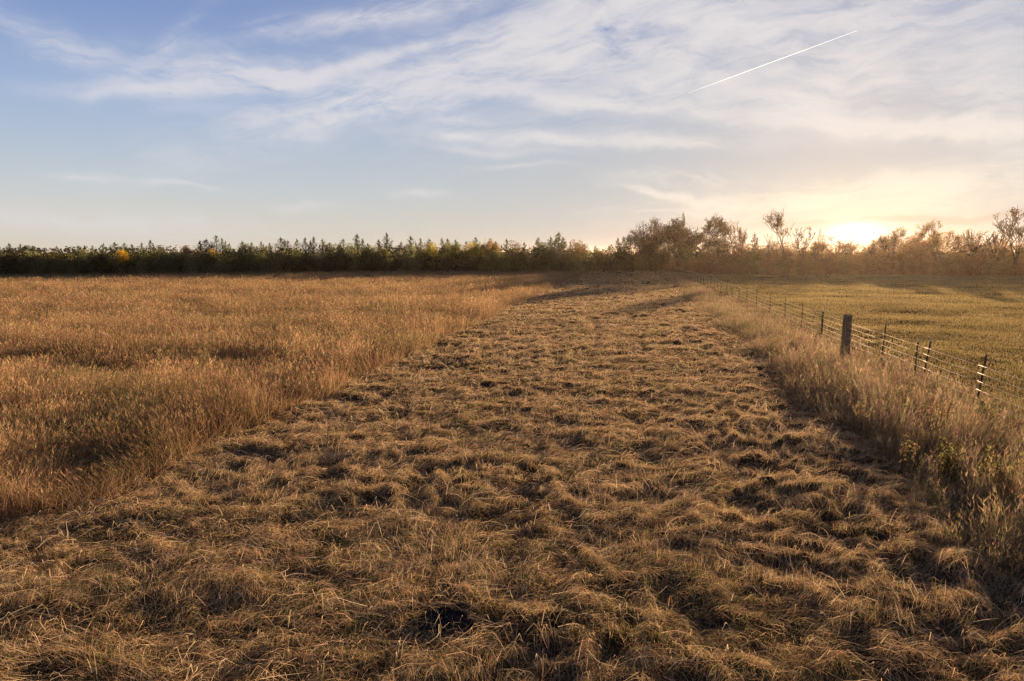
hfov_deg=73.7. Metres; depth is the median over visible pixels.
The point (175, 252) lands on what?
cedar tree
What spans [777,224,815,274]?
oak tree
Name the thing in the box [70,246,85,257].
cedar tree
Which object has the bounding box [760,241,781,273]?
brush tree
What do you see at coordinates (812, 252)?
brush tree
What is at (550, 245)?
cedar tree
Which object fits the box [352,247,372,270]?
broadleaf tree
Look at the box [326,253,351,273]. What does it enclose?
edge shrub
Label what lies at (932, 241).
oak tree
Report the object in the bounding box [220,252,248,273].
edge shrub
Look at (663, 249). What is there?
brush tree
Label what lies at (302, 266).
edge shrub
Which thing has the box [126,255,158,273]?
edge shrub
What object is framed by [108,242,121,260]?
cedar tree
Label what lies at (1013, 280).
pasture grass
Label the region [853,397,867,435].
weed plant
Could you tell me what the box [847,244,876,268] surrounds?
brush tree
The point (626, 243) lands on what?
cedar tree
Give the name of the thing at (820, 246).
oak tree
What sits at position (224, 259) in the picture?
edge shrub
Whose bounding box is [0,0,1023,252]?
sky
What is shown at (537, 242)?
cedar tree
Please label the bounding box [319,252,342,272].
edge shrub
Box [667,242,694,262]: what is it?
brush tree
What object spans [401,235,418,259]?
cedar tree
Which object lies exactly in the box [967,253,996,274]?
brush shrub
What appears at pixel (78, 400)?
standing dry grass
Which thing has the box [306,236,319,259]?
cedar tree
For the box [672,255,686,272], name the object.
brush shrub
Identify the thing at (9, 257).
edge shrub
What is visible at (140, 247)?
cedar tree
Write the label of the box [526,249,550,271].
edge shrub
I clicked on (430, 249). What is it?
broadleaf tree
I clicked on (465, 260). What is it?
edge shrub
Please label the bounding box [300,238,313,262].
cedar tree
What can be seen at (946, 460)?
weed plant
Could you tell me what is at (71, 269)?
edge shrub
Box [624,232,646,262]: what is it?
oak tree
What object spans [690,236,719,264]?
brush tree
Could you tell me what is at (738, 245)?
brush tree
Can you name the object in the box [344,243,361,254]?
broadleaf tree
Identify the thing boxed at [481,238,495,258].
broadleaf tree
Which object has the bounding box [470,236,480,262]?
cedar tree
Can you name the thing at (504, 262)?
edge shrub
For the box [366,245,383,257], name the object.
broadleaf tree
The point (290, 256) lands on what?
edge shrub
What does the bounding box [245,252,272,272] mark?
edge shrub
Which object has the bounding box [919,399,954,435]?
weed plant
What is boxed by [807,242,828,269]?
brush tree
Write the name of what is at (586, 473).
cut hay
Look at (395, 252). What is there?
broadleaf tree
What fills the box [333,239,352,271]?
cedar tree
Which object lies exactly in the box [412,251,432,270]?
edge shrub
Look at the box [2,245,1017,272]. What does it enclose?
trees
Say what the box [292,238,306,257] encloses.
cedar tree
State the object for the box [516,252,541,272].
edge shrub
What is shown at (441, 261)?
edge shrub
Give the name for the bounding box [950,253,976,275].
brush shrub
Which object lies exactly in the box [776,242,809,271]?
brush tree
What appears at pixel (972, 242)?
oak tree
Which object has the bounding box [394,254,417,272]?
edge shrub
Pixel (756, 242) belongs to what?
cedar tree
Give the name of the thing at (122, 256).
golden tree
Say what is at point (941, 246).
brush tree
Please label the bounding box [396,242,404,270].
cedar tree
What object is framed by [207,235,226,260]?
cedar tree
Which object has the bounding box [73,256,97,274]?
edge shrub
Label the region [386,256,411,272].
edge shrub
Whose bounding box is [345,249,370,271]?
edge shrub
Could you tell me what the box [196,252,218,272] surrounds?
edge shrub
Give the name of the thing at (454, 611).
dirt mound
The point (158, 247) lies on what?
broadleaf tree
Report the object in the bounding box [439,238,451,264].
cedar tree
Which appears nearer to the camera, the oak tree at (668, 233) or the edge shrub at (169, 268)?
the edge shrub at (169, 268)
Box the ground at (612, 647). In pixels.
[0,253,1023,680]
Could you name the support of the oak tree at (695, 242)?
on the ground at (612, 647)
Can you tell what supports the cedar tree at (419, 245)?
on the ground at (612, 647)
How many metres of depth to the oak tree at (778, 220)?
130.06 m
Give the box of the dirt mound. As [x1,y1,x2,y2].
[404,602,487,638]
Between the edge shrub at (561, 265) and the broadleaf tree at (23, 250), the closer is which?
the broadleaf tree at (23, 250)
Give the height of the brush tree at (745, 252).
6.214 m
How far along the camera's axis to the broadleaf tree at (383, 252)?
133.98 m
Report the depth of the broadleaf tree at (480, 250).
140.80 m
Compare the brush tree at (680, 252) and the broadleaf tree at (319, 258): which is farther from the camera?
the brush tree at (680, 252)
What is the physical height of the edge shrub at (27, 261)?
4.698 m
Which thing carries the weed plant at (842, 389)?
on the ground at (612, 647)
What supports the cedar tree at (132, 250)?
on the ground at (612, 647)
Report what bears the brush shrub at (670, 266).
on the ground at (612, 647)
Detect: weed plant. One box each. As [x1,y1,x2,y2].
[800,357,809,378]
[833,369,860,402]
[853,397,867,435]
[895,382,912,406]
[895,432,919,479]
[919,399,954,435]
[935,435,963,487]
[973,398,999,435]
[976,444,1023,505]
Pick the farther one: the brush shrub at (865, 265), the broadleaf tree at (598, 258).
the broadleaf tree at (598, 258)
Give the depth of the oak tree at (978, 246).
129.51 m
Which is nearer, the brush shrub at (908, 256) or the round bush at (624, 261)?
the brush shrub at (908, 256)
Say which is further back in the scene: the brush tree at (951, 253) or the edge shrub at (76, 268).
the brush tree at (951, 253)
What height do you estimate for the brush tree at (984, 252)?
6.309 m
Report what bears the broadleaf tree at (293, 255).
on the ground at (612, 647)
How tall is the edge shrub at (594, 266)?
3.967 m
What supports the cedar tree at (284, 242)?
on the ground at (612, 647)
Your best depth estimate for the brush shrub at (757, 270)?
131.10 m
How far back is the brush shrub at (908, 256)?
127.99 m
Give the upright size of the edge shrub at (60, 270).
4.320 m
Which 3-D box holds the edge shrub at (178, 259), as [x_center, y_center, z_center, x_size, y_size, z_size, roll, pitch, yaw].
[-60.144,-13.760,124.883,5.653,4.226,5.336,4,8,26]
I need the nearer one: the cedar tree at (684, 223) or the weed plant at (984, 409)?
the weed plant at (984, 409)
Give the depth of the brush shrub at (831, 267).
127.72 m
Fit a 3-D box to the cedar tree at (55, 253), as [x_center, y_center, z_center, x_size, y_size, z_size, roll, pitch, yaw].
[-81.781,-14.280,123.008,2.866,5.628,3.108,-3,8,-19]
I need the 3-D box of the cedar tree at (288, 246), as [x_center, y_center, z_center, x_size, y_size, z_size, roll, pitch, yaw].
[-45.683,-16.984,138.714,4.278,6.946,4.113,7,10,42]
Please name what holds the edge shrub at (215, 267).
on the ground at (612, 647)
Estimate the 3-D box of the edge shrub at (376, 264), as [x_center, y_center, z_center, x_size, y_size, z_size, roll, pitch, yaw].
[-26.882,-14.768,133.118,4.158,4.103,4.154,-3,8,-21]
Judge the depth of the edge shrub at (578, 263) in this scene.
136.38 m
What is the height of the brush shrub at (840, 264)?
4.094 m
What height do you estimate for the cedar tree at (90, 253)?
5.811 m
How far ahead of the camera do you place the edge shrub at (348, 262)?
133.73 m
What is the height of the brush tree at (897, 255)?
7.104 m
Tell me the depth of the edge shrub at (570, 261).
137.47 m
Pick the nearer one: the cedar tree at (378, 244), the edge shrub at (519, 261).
the edge shrub at (519, 261)
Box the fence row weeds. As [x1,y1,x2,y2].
[654,270,1023,586]
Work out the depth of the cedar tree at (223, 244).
134.82 m
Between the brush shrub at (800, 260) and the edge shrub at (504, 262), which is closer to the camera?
the brush shrub at (800, 260)
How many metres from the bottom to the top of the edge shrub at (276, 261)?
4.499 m
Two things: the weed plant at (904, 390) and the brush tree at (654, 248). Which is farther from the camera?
the brush tree at (654, 248)
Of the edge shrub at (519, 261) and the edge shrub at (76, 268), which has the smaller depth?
the edge shrub at (76, 268)
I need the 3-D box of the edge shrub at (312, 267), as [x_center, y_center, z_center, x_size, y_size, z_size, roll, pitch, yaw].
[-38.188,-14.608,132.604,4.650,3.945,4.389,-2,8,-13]
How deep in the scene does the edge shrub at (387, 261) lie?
133.60 m
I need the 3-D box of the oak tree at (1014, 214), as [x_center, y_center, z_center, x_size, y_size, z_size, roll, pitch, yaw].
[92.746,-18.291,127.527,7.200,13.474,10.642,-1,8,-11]
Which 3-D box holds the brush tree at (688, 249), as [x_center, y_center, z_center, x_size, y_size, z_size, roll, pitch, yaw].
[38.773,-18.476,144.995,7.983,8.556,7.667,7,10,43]
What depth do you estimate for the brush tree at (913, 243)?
133.27 m
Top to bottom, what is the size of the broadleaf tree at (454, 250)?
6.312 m
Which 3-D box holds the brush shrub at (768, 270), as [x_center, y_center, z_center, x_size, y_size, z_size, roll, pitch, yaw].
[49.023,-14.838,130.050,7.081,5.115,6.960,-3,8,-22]
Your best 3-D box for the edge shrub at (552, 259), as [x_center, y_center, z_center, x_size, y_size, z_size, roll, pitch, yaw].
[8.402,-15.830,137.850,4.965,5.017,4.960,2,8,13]
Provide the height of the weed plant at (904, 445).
1.107 m
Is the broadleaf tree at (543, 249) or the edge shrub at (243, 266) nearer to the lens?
the edge shrub at (243, 266)
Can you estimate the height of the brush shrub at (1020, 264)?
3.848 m
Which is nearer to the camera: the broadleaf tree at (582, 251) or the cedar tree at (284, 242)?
the cedar tree at (284, 242)
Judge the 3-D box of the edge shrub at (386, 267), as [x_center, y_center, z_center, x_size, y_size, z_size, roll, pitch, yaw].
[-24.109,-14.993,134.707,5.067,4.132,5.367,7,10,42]
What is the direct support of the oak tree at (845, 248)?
on the ground at (612, 647)
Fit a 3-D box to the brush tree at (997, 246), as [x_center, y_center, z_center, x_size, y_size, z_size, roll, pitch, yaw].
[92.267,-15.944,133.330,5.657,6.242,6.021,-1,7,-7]
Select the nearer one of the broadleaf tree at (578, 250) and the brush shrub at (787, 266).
the brush shrub at (787, 266)
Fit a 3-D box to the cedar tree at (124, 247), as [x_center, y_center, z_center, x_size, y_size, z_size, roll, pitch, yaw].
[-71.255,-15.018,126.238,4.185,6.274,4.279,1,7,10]
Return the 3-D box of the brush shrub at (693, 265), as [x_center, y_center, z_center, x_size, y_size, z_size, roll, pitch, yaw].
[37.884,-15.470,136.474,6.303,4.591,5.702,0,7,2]
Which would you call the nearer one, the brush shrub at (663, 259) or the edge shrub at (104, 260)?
the edge shrub at (104, 260)
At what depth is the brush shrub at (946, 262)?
126.77 m
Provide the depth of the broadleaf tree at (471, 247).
136.88 m
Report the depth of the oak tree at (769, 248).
131.78 m
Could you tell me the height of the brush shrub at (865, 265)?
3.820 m
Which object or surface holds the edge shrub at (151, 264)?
on the ground at (612, 647)
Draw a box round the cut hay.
[0,269,1023,680]
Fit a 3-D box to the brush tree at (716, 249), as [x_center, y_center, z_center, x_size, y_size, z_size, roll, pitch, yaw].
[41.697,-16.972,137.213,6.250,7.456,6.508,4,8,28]
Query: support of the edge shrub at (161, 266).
on the ground at (612, 647)
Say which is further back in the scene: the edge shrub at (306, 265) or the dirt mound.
the edge shrub at (306, 265)
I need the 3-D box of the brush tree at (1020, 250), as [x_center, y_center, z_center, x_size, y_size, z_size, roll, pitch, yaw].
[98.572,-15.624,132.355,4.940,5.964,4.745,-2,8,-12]
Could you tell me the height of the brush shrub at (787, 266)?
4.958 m
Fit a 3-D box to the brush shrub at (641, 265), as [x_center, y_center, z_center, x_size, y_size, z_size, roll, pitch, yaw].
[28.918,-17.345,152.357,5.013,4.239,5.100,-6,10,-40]
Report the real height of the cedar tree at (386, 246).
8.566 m
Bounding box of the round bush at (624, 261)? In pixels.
[611,247,635,271]
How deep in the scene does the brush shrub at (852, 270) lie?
127.33 m
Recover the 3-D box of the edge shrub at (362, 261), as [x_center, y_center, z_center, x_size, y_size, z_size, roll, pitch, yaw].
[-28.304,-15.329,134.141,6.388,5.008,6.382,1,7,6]
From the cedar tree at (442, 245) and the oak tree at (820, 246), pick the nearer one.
the oak tree at (820, 246)
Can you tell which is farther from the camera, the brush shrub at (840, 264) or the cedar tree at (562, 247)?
the cedar tree at (562, 247)
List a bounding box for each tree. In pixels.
[3,244,13,258]
[11,245,37,261]
[41,254,54,268]
[53,246,64,264]
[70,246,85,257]
[87,246,95,268]
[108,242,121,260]
[114,250,130,267]
[120,243,131,261]
[129,245,137,258]
[137,242,148,262]
[144,240,155,261]
[145,245,169,262]
[168,247,179,256]
[177,245,201,263]
[197,238,217,272]
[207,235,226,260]
[219,237,228,256]
[222,248,241,260]
[234,241,248,257]
[238,243,256,259]
[252,246,274,259]
[267,237,293,270]
[281,240,296,255]
[286,249,300,271]
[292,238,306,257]
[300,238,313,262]
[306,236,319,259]
[307,250,323,269]
[318,239,329,267]
[322,243,348,259]
[325,242,335,260]
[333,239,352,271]
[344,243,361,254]
[349,234,365,261]
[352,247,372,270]
[364,243,376,254]
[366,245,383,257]
[373,239,383,255]
[378,233,396,260]
[378,248,388,263]
[383,245,402,260]
[391,251,410,269]
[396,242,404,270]
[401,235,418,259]
[401,245,414,257]
[414,238,425,267]
[417,242,442,266]
[437,237,448,255]
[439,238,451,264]
[443,243,465,269]
[462,242,472,259]
[463,241,486,262]
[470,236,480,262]
[473,243,486,267]
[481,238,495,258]
[487,243,501,269]
[501,238,512,264]
[503,240,527,260]
[520,243,530,261]
[526,242,550,258]
[530,237,544,269]
[532,246,552,264]
[544,231,568,263]
[545,237,555,270]
[550,249,563,267]
[566,240,585,258]
[571,244,590,262]
[591,248,604,270]
[603,244,615,266]
[609,238,621,268]
[613,236,631,269]
[624,217,667,270]
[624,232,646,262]
[628,235,665,262]
[643,217,698,270]
[645,237,671,260]
[652,241,678,270]
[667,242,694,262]
[677,211,686,267]
[677,226,726,272]
[679,233,711,269]
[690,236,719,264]
[697,212,735,273]
[703,237,734,260]
[721,220,746,261]
[725,236,749,270]
[735,244,761,266]
[745,234,762,273]
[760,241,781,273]
[763,207,789,274]
[764,234,773,272]
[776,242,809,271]
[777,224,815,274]
[792,246,819,262]
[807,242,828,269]
[809,230,833,265]
[811,236,860,274]
[820,244,840,273]
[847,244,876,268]
[855,244,888,267]
[863,238,901,268]
[864,237,898,266]
[865,227,909,256]
[878,239,912,273]
[899,239,924,262]
[902,235,934,263]
[910,220,967,274]
[913,236,945,273]
[923,232,957,264]
[939,240,965,258]
[945,243,974,260]
[951,229,1013,274]
[961,228,987,261]
[965,243,986,260]
[978,243,1000,260]
[983,206,1023,274]
[986,240,1013,264]
[996,239,1023,257]
[1009,244,1023,263]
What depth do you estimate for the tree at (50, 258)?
116.50 m
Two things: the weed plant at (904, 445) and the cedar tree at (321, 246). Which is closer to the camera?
the weed plant at (904, 445)
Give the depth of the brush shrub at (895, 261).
127.15 m
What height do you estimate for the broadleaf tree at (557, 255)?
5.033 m
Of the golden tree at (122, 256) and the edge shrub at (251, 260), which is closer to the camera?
the golden tree at (122, 256)
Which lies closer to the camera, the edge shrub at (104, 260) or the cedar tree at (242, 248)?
the edge shrub at (104, 260)
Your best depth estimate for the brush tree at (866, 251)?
132.26 m
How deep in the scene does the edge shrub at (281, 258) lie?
129.25 m
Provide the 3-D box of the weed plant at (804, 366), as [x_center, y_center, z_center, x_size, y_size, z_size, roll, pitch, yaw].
[9.486,1.012,22.130,0.371,0.984,0.301,-1,7,-7]
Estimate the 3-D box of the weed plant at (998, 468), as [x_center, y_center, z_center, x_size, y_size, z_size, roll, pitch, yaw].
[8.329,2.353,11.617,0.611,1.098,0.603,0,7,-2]
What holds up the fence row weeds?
on the ground at (612, 647)
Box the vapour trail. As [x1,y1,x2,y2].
[708,31,854,85]
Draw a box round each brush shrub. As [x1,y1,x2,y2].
[633,253,650,271]
[654,250,671,271]
[661,256,677,271]
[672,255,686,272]
[687,252,711,273]
[695,251,726,274]
[730,251,761,274]
[743,249,771,274]
[748,249,783,275]
[768,255,789,274]
[777,250,802,274]
[787,250,811,275]
[808,255,832,275]
[818,253,843,274]
[834,254,853,274]
[839,256,864,275]
[852,257,872,274]
[859,250,890,275]
[876,251,912,275]
[892,248,921,274]
[911,253,937,274]
[925,251,963,275]
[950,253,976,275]
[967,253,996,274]
[1011,256,1023,275]
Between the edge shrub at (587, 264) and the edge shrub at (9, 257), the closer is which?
the edge shrub at (9, 257)
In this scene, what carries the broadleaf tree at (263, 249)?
on the ground at (612, 647)
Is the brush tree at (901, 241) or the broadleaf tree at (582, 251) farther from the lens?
the broadleaf tree at (582, 251)
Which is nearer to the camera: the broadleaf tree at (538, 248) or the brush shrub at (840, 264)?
the brush shrub at (840, 264)
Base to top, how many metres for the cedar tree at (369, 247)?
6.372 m
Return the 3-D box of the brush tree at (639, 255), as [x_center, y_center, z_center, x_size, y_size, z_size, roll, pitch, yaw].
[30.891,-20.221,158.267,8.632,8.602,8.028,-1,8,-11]
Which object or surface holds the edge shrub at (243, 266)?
on the ground at (612, 647)
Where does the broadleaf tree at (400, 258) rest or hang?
on the ground at (612, 647)
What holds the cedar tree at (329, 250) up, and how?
on the ground at (612, 647)
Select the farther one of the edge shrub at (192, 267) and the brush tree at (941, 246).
the brush tree at (941, 246)
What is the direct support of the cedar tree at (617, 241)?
on the ground at (612, 647)
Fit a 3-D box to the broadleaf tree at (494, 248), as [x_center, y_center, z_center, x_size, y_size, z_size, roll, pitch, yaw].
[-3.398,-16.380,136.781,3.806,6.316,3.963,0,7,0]
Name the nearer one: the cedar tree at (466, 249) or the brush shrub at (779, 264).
the brush shrub at (779, 264)
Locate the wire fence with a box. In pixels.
[675,266,1023,417]
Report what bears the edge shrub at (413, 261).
on the ground at (612, 647)
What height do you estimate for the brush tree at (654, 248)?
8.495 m
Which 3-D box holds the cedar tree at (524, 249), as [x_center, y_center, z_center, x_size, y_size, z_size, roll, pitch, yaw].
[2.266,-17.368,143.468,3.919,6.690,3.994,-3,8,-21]
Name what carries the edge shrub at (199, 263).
on the ground at (612, 647)
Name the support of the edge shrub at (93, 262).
on the ground at (612, 647)
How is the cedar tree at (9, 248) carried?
on the ground at (612, 647)
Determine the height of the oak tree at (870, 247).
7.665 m
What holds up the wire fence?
on the ground at (612, 647)
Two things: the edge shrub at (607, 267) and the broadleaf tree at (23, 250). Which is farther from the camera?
the edge shrub at (607, 267)
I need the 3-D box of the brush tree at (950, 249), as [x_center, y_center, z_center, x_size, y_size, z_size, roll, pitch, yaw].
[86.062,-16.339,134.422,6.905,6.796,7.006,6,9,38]
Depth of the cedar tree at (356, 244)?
137.53 m
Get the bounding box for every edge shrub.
[0,249,12,275]
[0,249,31,274]
[0,252,14,273]
[4,256,38,275]
[16,251,43,274]
[20,252,53,274]
[29,254,59,275]
[36,255,64,274]
[47,254,70,274]
[55,253,82,275]
[58,253,92,274]
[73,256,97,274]
[77,251,114,274]
[87,253,117,275]
[97,253,123,273]
[107,253,134,273]
[113,250,152,274]
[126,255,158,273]
[137,249,166,273]
[152,253,181,273]
[153,256,167,273]
[164,255,186,272]
[173,254,200,273]
[180,254,204,274]
[188,254,209,274]
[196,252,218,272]
[200,252,234,273]
[211,254,234,273]
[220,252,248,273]
[228,252,253,272]
[235,253,259,273]
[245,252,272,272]
[247,250,287,272]
[266,252,282,273]
[270,251,299,272]
[280,252,303,272]
[287,251,312,272]
[300,255,317,272]
[305,255,324,272]
[310,252,330,272]
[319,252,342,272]
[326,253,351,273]
[341,254,357,271]
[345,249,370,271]
[350,250,383,271]
[364,254,381,271]
[368,250,396,271]
[379,254,397,271]
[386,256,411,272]
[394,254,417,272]
[404,255,422,272]
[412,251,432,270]
[416,252,445,273]
[426,254,449,272]
[441,250,469,270]
[453,253,478,272]
[456,253,483,270]
[477,250,502,272]
[484,251,506,270]
[491,250,512,271]
[502,249,526,271]
[505,253,531,271]
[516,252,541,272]
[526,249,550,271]
[537,256,554,271]
[547,250,564,272]
[549,255,575,273]
[562,255,579,271]
[568,251,589,272]
[582,257,594,270]
[588,255,604,271]
[594,251,616,271]
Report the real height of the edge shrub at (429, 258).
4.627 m
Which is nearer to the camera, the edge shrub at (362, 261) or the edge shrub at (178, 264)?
the edge shrub at (178, 264)
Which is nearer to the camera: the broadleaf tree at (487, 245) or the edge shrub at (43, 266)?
the edge shrub at (43, 266)
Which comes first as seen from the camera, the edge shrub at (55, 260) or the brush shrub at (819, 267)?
the edge shrub at (55, 260)
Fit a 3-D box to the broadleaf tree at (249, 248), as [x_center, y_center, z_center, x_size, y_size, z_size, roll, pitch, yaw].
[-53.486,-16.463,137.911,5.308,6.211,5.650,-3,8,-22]
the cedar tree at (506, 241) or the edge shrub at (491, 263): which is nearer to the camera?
the edge shrub at (491, 263)
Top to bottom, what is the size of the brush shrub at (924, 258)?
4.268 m
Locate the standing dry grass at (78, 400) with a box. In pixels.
[0,269,584,526]
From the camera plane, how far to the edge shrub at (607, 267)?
152.66 m
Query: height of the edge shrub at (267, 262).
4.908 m
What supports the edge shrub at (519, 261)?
on the ground at (612, 647)
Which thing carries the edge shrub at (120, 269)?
on the ground at (612, 647)
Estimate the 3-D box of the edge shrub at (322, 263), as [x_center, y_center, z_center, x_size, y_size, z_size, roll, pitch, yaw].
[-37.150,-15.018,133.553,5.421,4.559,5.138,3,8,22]
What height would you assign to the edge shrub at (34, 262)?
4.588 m
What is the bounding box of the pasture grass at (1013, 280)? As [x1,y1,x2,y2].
[677,272,1023,419]
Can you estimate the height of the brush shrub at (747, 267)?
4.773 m
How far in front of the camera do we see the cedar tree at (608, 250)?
163.81 m
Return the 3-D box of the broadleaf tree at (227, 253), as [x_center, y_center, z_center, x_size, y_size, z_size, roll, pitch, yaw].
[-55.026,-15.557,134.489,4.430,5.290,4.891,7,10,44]
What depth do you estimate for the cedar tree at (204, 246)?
130.50 m
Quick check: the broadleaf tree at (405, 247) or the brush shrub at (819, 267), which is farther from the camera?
the broadleaf tree at (405, 247)
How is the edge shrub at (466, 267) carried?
on the ground at (612, 647)
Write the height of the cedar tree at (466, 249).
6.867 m
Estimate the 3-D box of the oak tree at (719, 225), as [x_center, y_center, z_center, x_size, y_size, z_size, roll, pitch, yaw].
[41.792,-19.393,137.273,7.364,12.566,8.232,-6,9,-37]
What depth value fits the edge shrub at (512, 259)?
135.88 m
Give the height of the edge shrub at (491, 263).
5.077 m
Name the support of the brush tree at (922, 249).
on the ground at (612, 647)
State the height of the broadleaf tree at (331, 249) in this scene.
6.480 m
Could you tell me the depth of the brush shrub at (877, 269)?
126.62 m
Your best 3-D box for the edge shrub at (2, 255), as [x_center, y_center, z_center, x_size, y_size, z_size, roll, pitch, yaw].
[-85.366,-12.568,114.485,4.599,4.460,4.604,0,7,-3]
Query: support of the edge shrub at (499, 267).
on the ground at (612, 647)
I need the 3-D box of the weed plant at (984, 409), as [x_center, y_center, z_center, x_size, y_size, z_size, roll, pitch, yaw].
[11.213,1.832,16.111,0.531,0.966,0.538,4,8,27]
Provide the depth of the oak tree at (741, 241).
133.57 m
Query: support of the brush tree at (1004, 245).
on the ground at (612, 647)
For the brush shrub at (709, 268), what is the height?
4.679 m
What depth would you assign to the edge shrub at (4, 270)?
112.95 m
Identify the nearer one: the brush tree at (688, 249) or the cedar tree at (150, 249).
the cedar tree at (150, 249)
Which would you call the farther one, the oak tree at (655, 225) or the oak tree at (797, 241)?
the oak tree at (655, 225)
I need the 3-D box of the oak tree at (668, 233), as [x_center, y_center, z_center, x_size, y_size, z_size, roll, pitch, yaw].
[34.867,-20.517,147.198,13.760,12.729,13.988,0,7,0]
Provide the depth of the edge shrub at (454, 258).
134.40 m
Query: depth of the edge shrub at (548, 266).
136.10 m
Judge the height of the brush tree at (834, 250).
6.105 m
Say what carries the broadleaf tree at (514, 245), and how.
on the ground at (612, 647)
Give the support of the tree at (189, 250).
on the ground at (612, 647)
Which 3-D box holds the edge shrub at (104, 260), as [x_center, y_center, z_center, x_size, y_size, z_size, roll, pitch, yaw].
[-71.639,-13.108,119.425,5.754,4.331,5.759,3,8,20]
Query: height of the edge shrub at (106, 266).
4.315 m
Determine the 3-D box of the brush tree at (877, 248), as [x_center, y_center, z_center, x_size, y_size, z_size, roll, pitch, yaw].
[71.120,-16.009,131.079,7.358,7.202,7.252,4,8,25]
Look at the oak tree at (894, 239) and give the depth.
130.12 m
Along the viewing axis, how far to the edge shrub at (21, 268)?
114.04 m
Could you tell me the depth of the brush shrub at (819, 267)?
127.83 m
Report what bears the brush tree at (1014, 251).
on the ground at (612, 647)
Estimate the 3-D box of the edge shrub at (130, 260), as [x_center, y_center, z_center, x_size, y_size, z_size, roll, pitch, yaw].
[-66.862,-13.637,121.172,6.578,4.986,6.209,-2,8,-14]

